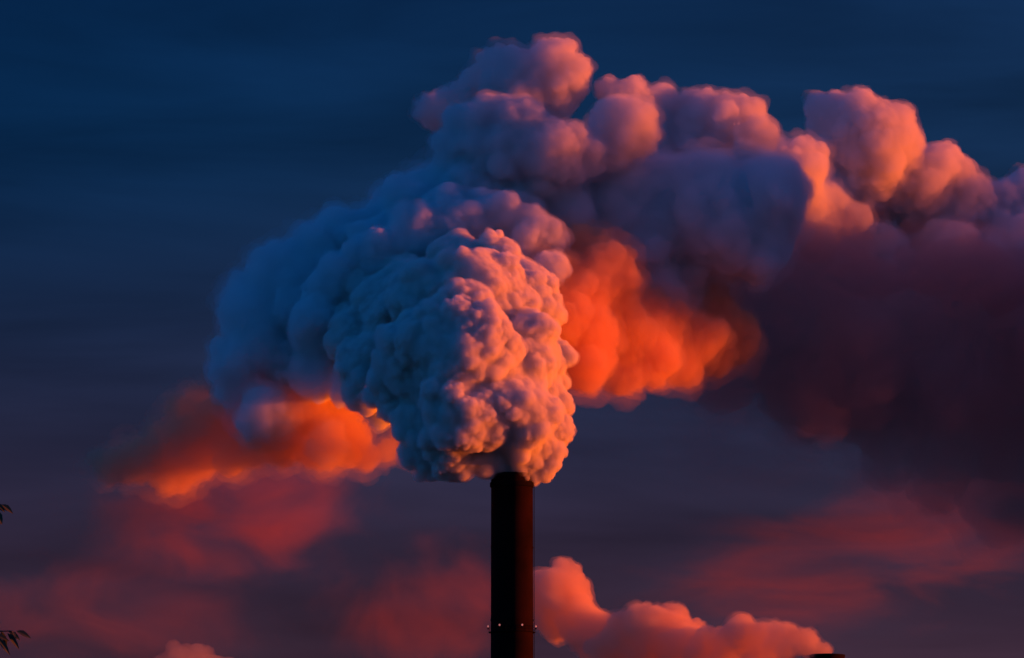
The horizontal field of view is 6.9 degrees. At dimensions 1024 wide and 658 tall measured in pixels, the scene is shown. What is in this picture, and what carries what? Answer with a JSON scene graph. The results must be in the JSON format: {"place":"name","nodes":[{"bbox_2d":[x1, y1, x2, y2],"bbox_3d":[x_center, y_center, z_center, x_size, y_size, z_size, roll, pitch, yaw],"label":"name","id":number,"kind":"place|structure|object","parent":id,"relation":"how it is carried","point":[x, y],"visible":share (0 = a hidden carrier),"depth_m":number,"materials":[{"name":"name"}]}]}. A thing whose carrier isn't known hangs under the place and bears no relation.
{"place":"outdoors","nodes":[
{"label":"outdoors","id":0,"kind":"place"},
{"bbox_2d":[0,0,1023,657],"label":"sky","id":1,"kind":"structure","parent":0,"point":[737,286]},
{"bbox_3d":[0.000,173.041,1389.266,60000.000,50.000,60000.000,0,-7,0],"label":"ground","id":2,"kind":"structure","parent":0,"visible":0},
{"bbox_2d":[0,504,29,654],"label":"broadleaf tree","id":3,"kind":"object","parent":2,"relation":"on","point":[13,636],"visible":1,"depth_m":60.19,"materials":[{"name":"black plant"}]},
{"bbox_2d":[487,472,536,657],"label":"chimney","id":4,"kind":"object","parent":2,"relation":"on","point":[511,632],"visible":1,"depth_m":1403.06,"materials":[{"name":"black"}]},
{"bbox_2d":[809,653,844,657],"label":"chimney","id":5,"kind":"object","parent":2,"relation":"on","point":[827,655],"visible":1,"depth_m":1821.74,"materials":[{"name":"black"}]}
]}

